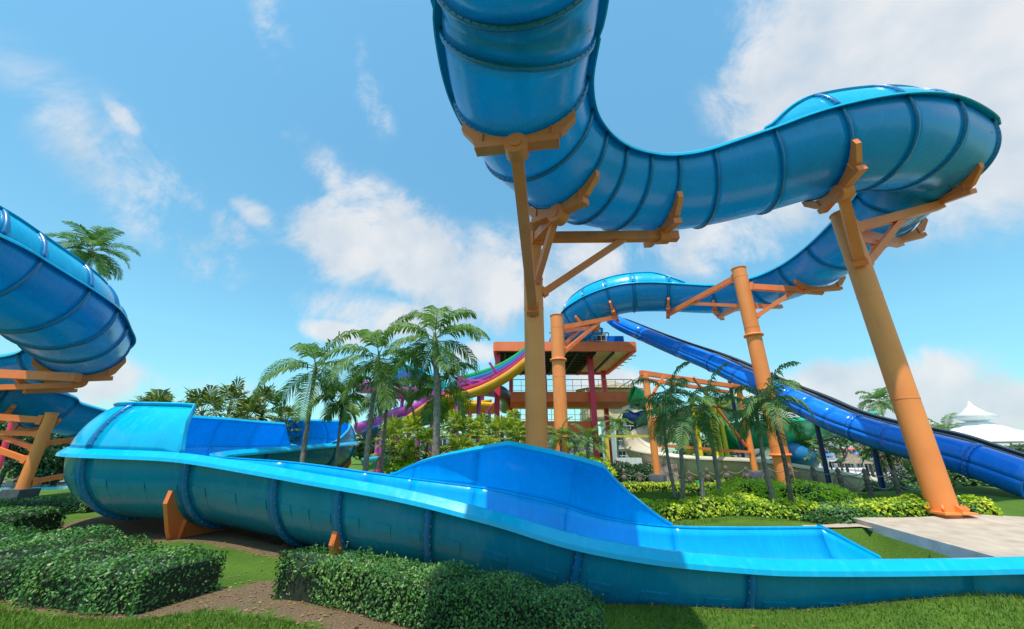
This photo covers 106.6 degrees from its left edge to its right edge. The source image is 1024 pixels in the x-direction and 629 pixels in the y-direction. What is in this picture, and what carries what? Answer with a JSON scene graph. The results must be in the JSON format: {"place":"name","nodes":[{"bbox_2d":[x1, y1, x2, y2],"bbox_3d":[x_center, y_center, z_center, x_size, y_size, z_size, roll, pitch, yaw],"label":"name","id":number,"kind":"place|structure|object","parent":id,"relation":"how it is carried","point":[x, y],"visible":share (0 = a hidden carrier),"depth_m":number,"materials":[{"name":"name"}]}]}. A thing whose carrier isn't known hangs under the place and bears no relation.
{"place":"outdoors","nodes":[
{"label":"outdoors","id":0,"kind":"place"},
{"bbox_2d":[0,485,68,490],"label":"water","id":1,"kind":"structure","parent":0,"point":[44,487],"depth_m":30.53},
{"bbox_2d":[0,453,1023,628],"bbox_3d":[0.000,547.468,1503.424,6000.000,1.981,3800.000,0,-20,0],"label":"ground","id":2,"kind":"structure","parent":0,"point":[882,546],"depth_m":5.69,"materials":[{"name":"plant"}]},
{"bbox_2d":[0,421,13,469],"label":"leaning pole","id":3,"kind":"object","parent":2,"relation":"on","point":[4,444],"visible":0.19,"depth_m":24.39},
{"bbox_2d":[0,421,56,486],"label":"tree","id":4,"kind":"object","parent":2,"relation":"on","point":[8,462],"visible":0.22,"depth_m":30.96,"materials":[{"name":"green plant"}]},
{"bbox_2d":[0,504,69,533],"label":"hedge","id":5,"kind":"object","parent":2,"relation":"on","point":[43,519],"visible":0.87,"depth_m":8.78,"materials":[{"name":"green plant"}]},
{"bbox_2d":[18,434,73,484],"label":"tree","id":6,"kind":"object","parent":2,"relation":"on","point":[50,463],"visible":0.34,"depth_m":32.03,"materials":[{"name":"green plant"}]},
{"bbox_2d":[0,495,94,512],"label":"hedge","id":7,"kind":"object","parent":2,"relation":"on","point":[73,504],"visible":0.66,"depth_m":11.93,"materials":[{"name":"green plant"}]},
{"bbox_2d":[0,357,125,500],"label":"support column","id":8,"kind":"structure","parent":2,"relation":"on","point":[47,422],"depth_m":17.05,"materials":[{"name":"orange paint"}]},
{"bbox_2d":[0,205,135,436],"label":"water slide","id":9,"kind":"object","parent":8,"relation":"on","point":[62,309],"visible":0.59,"depth_m":13.06,"materials":[{"name":"plastic"}]},
{"bbox_2d":[44,221,140,280],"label":"coconut palm","id":10,"kind":"object","parent":2,"relation":"on","point":[94,239],"visible":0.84,"depth_m":37.26,"materials":[{"name":"green plant"}]},
{"bbox_2d":[0,522,228,616],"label":"hedge","id":11,"kind":"object","parent":2,"relation":"on","point":[56,569],"visible":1,"depth_m":4.56,"materials":[{"name":"green plant"}]},
{"bbox_2d":[131,388,183,401],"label":"fan palm","id":12,"kind":"object","parent":2,"relation":"on","point":[165,396],"visible":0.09,"depth_m":24.19,"materials":[{"name":"green plant"}]},
{"bbox_2d":[0,603,324,628],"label":"grass","id":13,"kind":"structure","parent":2,"relation":"on","point":[74,625],"depth_m":3.92,"materials":[{"name":"plant"}]},
{"bbox_2d":[163,490,231,539],"bbox_3d":[-6.953,4.896,9.256,1.708,1.408,2.977,-12,-23,30],"label":"saddle support","id":14,"kind":"object","parent":2,"relation":"on","point":[177,525],"visible":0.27,"depth_m":8.12,"materials":[{"name":"orange paint"}]},
{"bbox_2d":[184,384,231,416],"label":"fan palm","id":15,"kind":"object","parent":2,"relation":"on","point":[206,396],"visible":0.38,"depth_m":22.19,"materials":[{"name":"green plant"}]},
{"bbox_2d":[206,377,250,416],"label":"fan palm","id":16,"kind":"object","parent":2,"relation":"on","point":[231,390],"visible":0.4,"depth_m":25.15,"materials":[{"name":"green plant"}]},
{"bbox_2d":[226,392,275,420],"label":"fan palm","id":17,"kind":"object","parent":2,"relation":"on","point":[247,405],"visible":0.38,"depth_m":22.09,"materials":[{"name":"green plant"}]},
{"bbox_2d":[239,383,286,428],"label":"fan palm","id":18,"kind":"object","parent":2,"relation":"on","point":[267,393],"visible":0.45,"depth_m":23.25,"materials":[{"name":"green plant"}]},
{"bbox_2d":[270,404,302,443],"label":"fan palm","id":19,"kind":"object","parent":2,"relation":"on","point":[289,410],"visible":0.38,"depth_m":25.01,"materials":[{"name":"green plant"}]},
{"bbox_2d":[249,329,362,462],"bbox_3d":[-8.137,3.772,14.921,3.932,6.711,4.049,0,-20,0],"label":"palm tree","id":20,"kind":"object","parent":2,"relation":"on","point":[315,351],"visible":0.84,"depth_m":14.94,"materials":[{"name":"green plant"}]},
{"bbox_2d":[328,531,343,555],"bbox_3d":[-2.817,4.972,8.030,1.708,1.244,2.912,-14,-24,34],"label":"saddle support","id":21,"kind":"object","parent":2,"relation":"on","point":[335,538],"visible":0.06,"depth_m":6.82,"materials":[{"name":"orange paint"}]},
{"bbox_2d":[312,375,370,466],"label":"palm tree","id":22,"kind":"object","parent":2,"relation":"on","point":[343,415],"visible":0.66,"depth_m":15.59,"materials":[{"name":"green plant"}]},
{"bbox_2d":[352,433,390,460],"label":"tree","id":23,"kind":"object","parent":2,"relation":"on","point":[359,450],"visible":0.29,"depth_m":73.60,"materials":[{"name":"green plant"}]},
{"bbox_2d":[320,312,426,470],"bbox_3d":[-5.070,3.251,14.073,4.077,7.092,3.738,0,-20,0],"label":"palm tree","id":24,"kind":"object","parent":2,"relation":"on","point":[377,374],"visible":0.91,"depth_m":14.10,"materials":[{"name":"green plant"}]},
{"bbox_2d":[350,350,426,472],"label":"palm tree","id":25,"kind":"object","parent":2,"relation":"on","point":[377,409],"visible":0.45,"depth_m":16.10,"materials":[{"name":"green plant"}]},
{"bbox_2d":[369,413,412,471],"bbox_3d":[-5.824,6.770,18.576,2.247,3.867,2.321,0,-20,0],"label":"bush","id":26,"kind":"object","parent":2,"relation":"on","point":[395,424],"visible":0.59,"depth_m":18.76,"materials":[{"name":"green plant"}]},
{"bbox_2d":[361,456,422,469],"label":"water slide","id":27,"kind":"object","parent":2,"relation":"on","point":[372,466],"visible":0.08,"depth_m":25.02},
{"bbox_2d":[354,381,431,471],"bbox_3d":[-10.824,10.316,34.355,9.306,8.821,3.030,-10,-22,26],"label":"water slide","id":28,"kind":"object","parent":2,"relation":"on","point":[399,412],"visible":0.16,"depth_m":34.40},
{"bbox_2d":[386,458,417,473],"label":"bush","id":29,"kind":"object","parent":2,"relation":"on","point":[397,465],"visible":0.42,"depth_m":16.53,"materials":[{"name":"green plant"}]},
{"bbox_2d":[384,437,422,473],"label":"bush","id":30,"kind":"object","parent":2,"relation":"on","point":[409,448],"visible":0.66,"depth_m":16.98,"materials":[{"name":"green plant"}]},
{"bbox_2d":[387,414,425,458],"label":"fan palm","id":31,"kind":"object","parent":2,"relation":"on","point":[411,423],"visible":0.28,"depth_m":20.90,"materials":[{"name":"green plant"}]},
{"bbox_2d":[392,364,446,402],"bbox_3d":[-8.793,9.961,35.496,7.294,10.226,5.334,0,-20,0],"label":"water slide","id":32,"kind":"object","parent":2,"relation":"on","point":[402,373],"visible":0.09,"depth_m":36.08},
{"bbox_2d":[401,425,447,460],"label":"bush","id":33,"kind":"object","parent":2,"relation":"on","point":[425,435],"visible":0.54,"depth_m":17.74,"materials":[{"name":"green plant"}]},
{"bbox_2d":[383,305,489,456],"bbox_3d":[-2.667,2.903,13.004,3.890,7.023,4.083,0,-20,0],"label":"palm tree","id":34,"kind":"object","parent":2,"relation":"on","point":[436,357],"visible":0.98,"depth_m":13.58,"materials":[{"name":"green plant"}]},
{"bbox_2d":[404,362,473,426],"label":"palm tree","id":35,"kind":"object","parent":2,"relation":"on","point":[429,406],"visible":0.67,"depth_m":14.40,"materials":[{"name":"green plant"}]},
{"bbox_2d":[271,540,607,628],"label":"hedge","id":36,"kind":"object","parent":2,"relation":"on","point":[428,596],"visible":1,"depth_m":4.47,"materials":[{"name":"green plant"}]},
{"bbox_2d":[430,409,476,456],"bbox_3d":[-2.880,6.609,18.612,2.511,4.037,2.423,0,-20,0],"label":"bush","id":37,"kind":"object","parent":2,"relation":"on","point":[456,420],"visible":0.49,"depth_m":18.76,"materials":[{"name":"green plant"}]},
{"bbox_2d":[390,347,524,456],"bbox_3d":[-4.097,7.651,30.552,15.333,10.934,5.330,-14,-24,33],"label":"mat racer slide","id":38,"kind":"object","parent":2,"relation":"on","point":[484,381],"visible":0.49,"depth_m":28.33,"materials":[{"name":"plastic"}]},
{"bbox_2d":[361,403,451,441],"bbox_3d":[-9.408,9.304,34.115,9.621,3.950,2.077,-11,-23,27],"label":"water slide","id":39,"kind":"object","parent":38,"relation":"attached to","point":[375,430],"visible":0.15,"depth_m":34.50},
{"bbox_2d":[447,435,479,452],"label":"bush","id":40,"kind":"object","parent":2,"relation":"on","point":[456,443],"visible":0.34,"depth_m":16.92,"materials":[{"name":"green plant"}]},
{"bbox_2d":[445,415,486,446],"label":"fan palm","id":41,"kind":"object","parent":2,"relation":"on","point":[469,425],"visible":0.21,"depth_m":19.76,"materials":[{"name":"green plant"}]},
{"bbox_2d":[52,550,883,628],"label":"pebbles","id":42,"kind":"object","parent":2,"relation":"on","point":[255,597],"visible":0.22,"depth_m":4.43,"materials":[{"name":"stone"}]},
{"bbox_2d":[447,402,493,438],"bbox_3d":[-5.037,10.834,32.570,7.272,6.487,2.874,0,-20,0],"label":"water slide","id":43,"kind":"object","parent":2,"relation":"on","point":[485,406],"visible":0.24,"depth_m":32.79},
{"bbox_2d":[471,412,497,446],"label":"fan palm","id":44,"kind":"object","parent":2,"relation":"on","point":[481,419],"visible":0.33,"depth_m":20.86,"materials":[{"name":"green plant"}]},
{"bbox_2d":[478,434,500,445],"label":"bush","id":45,"kind":"object","parent":2,"relation":"on","point":[486,441],"visible":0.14,"depth_m":17.28,"materials":[{"name":"green plant"}]},
{"bbox_2d":[480,386,509,437],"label":"water slide","id":46,"kind":"object","parent":2,"relation":"on","point":[504,399],"visible":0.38,"depth_m":36.77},
{"bbox_2d":[486,414,518,441],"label":"fan palm","id":47,"kind":"object","parent":2,"relation":"on","point":[501,423],"visible":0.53,"depth_m":19.78,"materials":[{"name":"green plant"}]},
{"bbox_2d":[0,540,1022,628],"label":"fallen leaves","id":48,"kind":"object","parent":2,"relation":"on","point":[305,620],"visible":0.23,"depth_m":4.57,"materials":[{"name":"brown plant"}]},
{"bbox_2d":[499,408,525,442],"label":"fan palm","id":49,"kind":"object","parent":2,"relation":"on","point":[514,413],"visible":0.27,"depth_m":23.79,"materials":[{"name":"green plant"}]},
{"bbox_2d":[505,421,525,442],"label":"bush","id":50,"kind":"object","parent":2,"relation":"on","point":[518,435],"visible":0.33,"depth_m":20.94,"materials":[{"name":"green plant"}]},
{"bbox_2d":[55,402,1023,609],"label":"water slide","id":51,"kind":"object","parent":2,"relation":"on","point":[546,516],"visible":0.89,"depth_m":7.90,"materials":[{"name":"plastic"}]},
{"bbox_2d":[547,416,580,454],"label":"palm tree","id":52,"kind":"object","parent":2,"relation":"on","point":[561,430],"visible":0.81,"depth_m":19.85,"materials":[{"name":"green plant"}]},
{"bbox_2d":[493,332,636,462],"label":"slide tower","id":53,"kind":"structure","parent":2,"relation":"on","point":[602,354],"depth_m":33.14,"materials":[{"name":"paint"}]},
{"bbox_2d":[627,386,658,412],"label":"water slide","id":54,"kind":"object","parent":53,"relation":"attached to","point":[635,392],"visible":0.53,"depth_m":30.59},
{"bbox_2d":[461,110,683,448],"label":"support column","id":55,"kind":"structure","parent":2,"relation":"on","point":[537,232],"depth_m":10.46,"materials":[{"name":"metal"}]},
{"bbox_2d":[550,300,619,452],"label":"support column","id":56,"kind":"structure","parent":2,"relation":"on","point":[558,359],"depth_m":23.48,"materials":[{"name":"metal"}]},
{"bbox_2d":[565,423,612,460],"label":"palm tree","id":57,"kind":"object","parent":2,"relation":"on","point":[587,436],"visible":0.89,"depth_m":19.92,"materials":[{"name":"green plant"}]},
{"bbox_2d":[591,454,616,475],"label":"bush","id":58,"kind":"object","parent":2,"relation":"on","point":[609,467],"visible":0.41,"depth_m":18.69,"materials":[{"name":"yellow plant"}]},
{"bbox_2d":[601,411,633,457],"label":"palm tree","id":59,"kind":"object","parent":2,"relation":"on","point":[616,427],"visible":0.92,"depth_m":25.78,"materials":[{"name":"green plant"}]},
{"bbox_2d":[607,460,644,481],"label":"bush","id":60,"kind":"object","parent":2,"relation":"on","point":[620,466],"visible":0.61,"depth_m":19.42,"materials":[{"name":"green plant"}]},
{"bbox_2d":[604,435,650,461],"bbox_3d":[7.466,9.272,23.927,3.565,3.324,0.300,6,-21,-16],"label":"portal frame","id":61,"kind":"object","parent":2,"relation":"on","point":[606,441],"visible":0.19,"depth_m":23.89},
{"bbox_2d":[601,414,670,461],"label":"apartment building","id":62,"kind":"structure","parent":2,"relation":"on","point":[623,453],"depth_m":49.84,"materials":[{"name":"paint"}]},
{"bbox_2d":[632,462,652,481],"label":"bush","id":63,"kind":"object","parent":2,"relation":"on","point":[646,469],"visible":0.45,"depth_m":20.47,"materials":[{"name":"green plant"}]},
{"bbox_2d":[620,463,678,482],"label":"stone wall","id":64,"kind":"structure","parent":2,"relation":"on","point":[664,468],"depth_m":22.25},
{"bbox_2d":[614,458,641,464],"bbox_3d":[6.866,8.704,22.599,1.500,0.420,0.500,0,-20,0],"label":"planter","id":65,"kind":"object","parent":64,"relation":"on","point":[632,461],"visible":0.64,"depth_m":22.39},
{"bbox_2d":[630,382,690,497],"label":"palm tree","id":66,"kind":"object","parent":2,"relation":"on","point":[640,419],"visible":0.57,"depth_m":12.75,"materials":[{"name":"green plant"}]},
{"bbox_2d":[628,361,709,500],"bbox_3d":[5.308,3.720,12.502,2.220,4.394,2.372,0,-20,0],"label":"palm tree","id":67,"kind":"object","parent":2,"relation":"on","point":[682,469],"visible":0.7,"depth_m":12.56,"materials":[{"name":"green plant"}]},
{"bbox_2d":[621,479,745,493],"bbox_3d":[6.519,6.617,14.639,5.315,0.569,0.774,4,-20,-10],"label":"hedge","id":68,"kind":"object","parent":2,"relation":"on","point":[651,487],"visible":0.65,"depth_m":14.29,"materials":[{"name":"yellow plant"}]},
{"bbox_2d":[641,385,738,501],"bbox_3d":[5.060,3.681,10.898,2.673,3.366,2.400,0,-20,0],"label":"palm tree","id":69,"kind":"object","parent":2,"relation":"on","point":[689,419],"visible":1,"depth_m":11.11,"materials":[{"name":"green plant"}]},
{"bbox_2d":[638,370,764,484],"bbox_3d":[9.668,5.832,18.904,8.815,5.323,2.471,11,-23,-28],"label":"portal frame","id":70,"kind":"object","parent":2,"relation":"on","point":[656,476],"visible":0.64,"depth_m":18.59,"materials":[{"name":"orange paint"}]},
{"bbox_2d":[672,433,733,456],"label":"tree","id":71,"kind":"object","parent":2,"relation":"on","point":[705,443],"visible":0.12,"depth_m":77.21,"materials":[{"name":"green plant"}]},
{"bbox_2d":[663,363,762,490],"bbox_3d":[6.495,3.796,12.664,2.334,4.352,3.005,13,-23,-31],"label":"palm tree","id":72,"kind":"object","parent":2,"relation":"on","point":[716,468],"visible":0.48,"depth_m":12.36,"materials":[{"name":"green plant"}]},
{"bbox_2d":[683,398,756,483],"bbox_3d":[15.630,9.192,26.699,6.416,6.796,3.791,0,-20,0],"label":"slide scaffold","id":73,"kind":"object","parent":2,"relation":"on","point":[724,439],"visible":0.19,"depth_m":26.47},
{"bbox_2d":[658,394,757,441],"bbox_3d":[17.014,7.694,30.148,11.062,4.614,5.115,6,-21,-16],"label":"water slide","id":74,"kind":"object","parent":73,"relation":"on","point":[726,415],"visible":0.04,"depth_m":27.83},
{"bbox_2d":[622,409,646,430],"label":"water slide","id":75,"kind":"object","parent":74,"relation":"attached to","point":[631,416],"visible":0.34,"depth_m":29.35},
{"bbox_2d":[621,423,877,492],"bbox_3d":[14.053,8.958,23.769,13.836,4.898,7.012,-11,-23,27],"label":"water slide","id":76,"kind":"object","parent":73,"relation":"on","point":[636,447],"visible":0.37,"depth_m":22.12,"materials":[{"name":"plastic"}]},
{"bbox_2d":[700,490,761,513],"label":"bush","id":77,"kind":"object","parent":2,"relation":"on","point":[746,497],"visible":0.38,"depth_m":10.54,"materials":[{"name":"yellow plant"}]},
{"bbox_2d":[705,477,786,503],"bbox_3d":[7.642,5.559,11.992,3.309,0.912,1.740,0,-20,0],"label":"bush","id":78,"kind":"object","parent":2,"relation":"on","point":[749,486],"visible":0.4,"depth_m":11.78,"materials":[{"name":"green plant"}]},
{"bbox_2d":[666,265,845,484],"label":"support column","id":79,"kind":"structure","parent":2,"relation":"on","point":[746,306],"depth_m":21.20,"materials":[{"name":"metal"}]},
{"bbox_2d":[713,387,802,501],"bbox_3d":[7.687,3.849,11.454,2.127,3.428,2.276,0,-20,0],"label":"palm tree","id":80,"kind":"object","parent":2,"relation":"on","point":[758,416],"visible":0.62,"depth_m":11.54,"materials":[{"name":"green plant"}]},
{"bbox_2d":[724,361,815,504],"bbox_3d":[7.606,3.304,10.822,2.023,4.018,2.416,0,-20,0],"label":"palm tree","id":81,"kind":"object","parent":2,"relation":"on","point":[771,405],"visible":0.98,"depth_m":10.98,"materials":[{"name":"green plant"}]},
{"bbox_2d":[703,411,877,458],"bbox_3d":[22.555,11.080,32.282,19.431,6.031,9.302,13,-23,-31],"label":"water slide","id":82,"kind":"object","parent":2,"relation":"on","point":[809,431],"visible":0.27,"depth_m":26.96,"materials":[{"name":"plastic"}]},
{"bbox_2d":[787,442,819,466],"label":"water slide","id":83,"kind":"object","parent":82,"relation":"attached to","point":[799,452],"visible":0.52,"depth_m":26.01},
{"bbox_2d":[750,478,861,504],"bbox_3d":[8.622,5.449,11.619,3.868,0.885,1.774,0,-20,0],"label":"bush","id":84,"kind":"object","parent":2,"relation":"on","point":[800,490],"visible":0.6,"depth_m":11.32,"materials":[{"name":"green plant"}]},
{"bbox_2d":[590,590,1023,628],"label":"grass","id":85,"kind":"structure","parent":2,"relation":"on","point":[1018,598],"depth_m":5.50,"materials":[{"name":"plant"}]},
{"bbox_2d":[797,438,825,465],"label":"palm tree","id":86,"kind":"object","parent":2,"relation":"on","point":[807,441],"visible":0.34,"depth_m":26.52,"materials":[{"name":"green plant"}]},
{"bbox_2d":[606,315,1023,497],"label":"tube slide","id":87,"kind":"object","parent":2,"relation":"on","point":[998,466],"visible":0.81,"depth_m":16.50,"materials":[{"name":"plastic"}]},
{"bbox_2d":[805,433,843,460],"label":"palm tree","id":88,"kind":"object","parent":2,"relation":"on","point":[826,446],"visible":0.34,"depth_m":29.45,"materials":[{"name":"green plant"}]},
{"bbox_2d":[646,490,1003,521],"bbox_3d":[7.959,5.141,10.144,8.635,0.766,0.836,-2,-20,4],"label":"hedge","id":89,"kind":"object","parent":2,"relation":"on","point":[692,507],"visible":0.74,"depth_m":10.02,"materials":[{"name":"green plant"}]},
{"bbox_2d":[789,501,880,523],"bbox_3d":[8.448,5.234,10.133,2.662,0.484,1.790,0,-20,0],"label":"bush","id":90,"kind":"object","parent":2,"relation":"on","point":[839,514],"visible":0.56,"depth_m":9.64,"materials":[{"name":"green plant"}]},
{"bbox_2d":[811,438,864,467],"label":"apartment building","id":91,"kind":"structure","parent":2,"relation":"on","point":[850,465],"depth_m":56.01,"materials":[{"name":"white concrete"}]},
{"bbox_2d":[823,436,857,471],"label":"palm tree","id":92,"kind":"object","parent":2,"relation":"on","point":[840,446],"visible":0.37,"depth_m":33.43,"materials":[{"name":"green plant"}]},
{"bbox_2d":[829,450,885,484],"bbox_3d":[26.506,11.793,29.573,2.975,2.506,2.975,-15,-25,36],"label":"thatched hut","id":93,"kind":"object","parent":2,"relation":"on","point":[849,456],"visible":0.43,"depth_m":29.36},
{"bbox_2d":[842,439,875,476],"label":"palm tree","id":94,"kind":"object","parent":2,"relation":"on","point":[859,446],"visible":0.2,"depth_m":29.55,"materials":[{"name":"green plant"}]},
{"bbox_2d":[862,468,874,495],"bbox_3d":[11.701,5.586,12.542,0.178,1.002,0.169,0,-20,0],"label":"fence post","id":95,"kind":"object","parent":2,"relation":"on","point":[866,478],"visible":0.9,"depth_m":12.52,"materials":[{"name":"wood"}]},
{"bbox_2d":[855,387,901,470],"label":"palm tree","id":96,"kind":"object","parent":2,"relation":"on","point":[879,394],"visible":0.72,"depth_m":44.92,"materials":[{"name":"green plant"}]},
{"bbox_2d":[858,448,915,477],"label":"palm tree","id":97,"kind":"object","parent":2,"relation":"on","point":[889,460],"visible":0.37,"depth_m":16.78,"materials":[{"name":"green plant"}]},
{"bbox_2d":[801,138,983,517],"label":"support column","id":98,"kind":"structure","parent":2,"relation":"on","point":[854,236],"depth_m":11.14,"materials":[{"name":"metal"}]},
{"bbox_2d":[430,0,1001,341],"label":"water slide","id":99,"kind":"object","parent":98,"relation":"on","point":[509,67],"visible":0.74,"depth_m":10.96,"materials":[{"name":"plastic"}]},
{"bbox_2d":[890,470,901,495],"bbox_3d":[12.258,5.461,12.162,0.170,0.954,0.161,0,-20,0],"label":"fence post","id":100,"kind":"object","parent":2,"relation":"on","point":[895,481],"visible":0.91,"depth_m":12.15,"materials":[{"name":"wood"}]},
{"bbox_2d":[875,480,920,490],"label":"bush","id":101,"kind":"object","parent":2,"relation":"on","point":[910,485],"visible":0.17,"depth_m":18.71,"materials":[{"name":"green plant"}]},
{"bbox_2d":[884,462,960,486],"bbox_3d":[25.419,10.200,23.780,3.549,2.085,3.538,0,-20,0],"label":"bush","id":102,"kind":"object","parent":2,"relation":"on","point":[906,473],"visible":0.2,"depth_m":23.67,"materials":[{"name":"green plant"}]},
{"bbox_2d":[928,413,963,429],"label":"palm tree","id":103,"kind":"object","parent":2,"relation":"on","point":[937,425],"visible":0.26,"depth_m":32.28,"materials":[{"name":"green plant"}]},
{"bbox_2d":[947,470,992,486],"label":"bush","id":104,"kind":"object","parent":2,"relation":"on","point":[963,480],"visible":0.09,"depth_m":23.23,"materials":[{"name":"green plant"}]},
{"bbox_2d":[951,401,1023,448],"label":"tent","id":105,"kind":"object","parent":2,"relation":"on","point":[976,420],"visible":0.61,"depth_m":25.01,"materials":[{"name":"white fabric"}]},
{"bbox_2d":[0,0,1023,452],"label":"sky","id":106,"kind":"structure","parent":0,"point":[281,174],"materials":[{"name":"blue"}]},
{"bbox_2d":[576,381,643,421],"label":"water slide","id":107,"kind":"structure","parent":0,"point":[615,413],"depth_m":41.48,"materials":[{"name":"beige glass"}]},
{"bbox_2d":[631,490,925,525],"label":"grass","id":108,"kind":"structure","parent":0,"point":[640,493],"depth_m":11.93,"materials":[{"name":"plant"}]},
{"bbox_2d":[803,514,1023,527],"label":"path","id":109,"kind":"structure","parent":0,"point":[983,518],"depth_m":9.22,"materials":[{"name":"concrete"}]},
{"bbox_2d":[851,517,1023,557],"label":"pavement","id":110,"kind":"structure","parent":0,"point":[961,540],"depth_m":8.02,"materials":[{"name":"concrete"}]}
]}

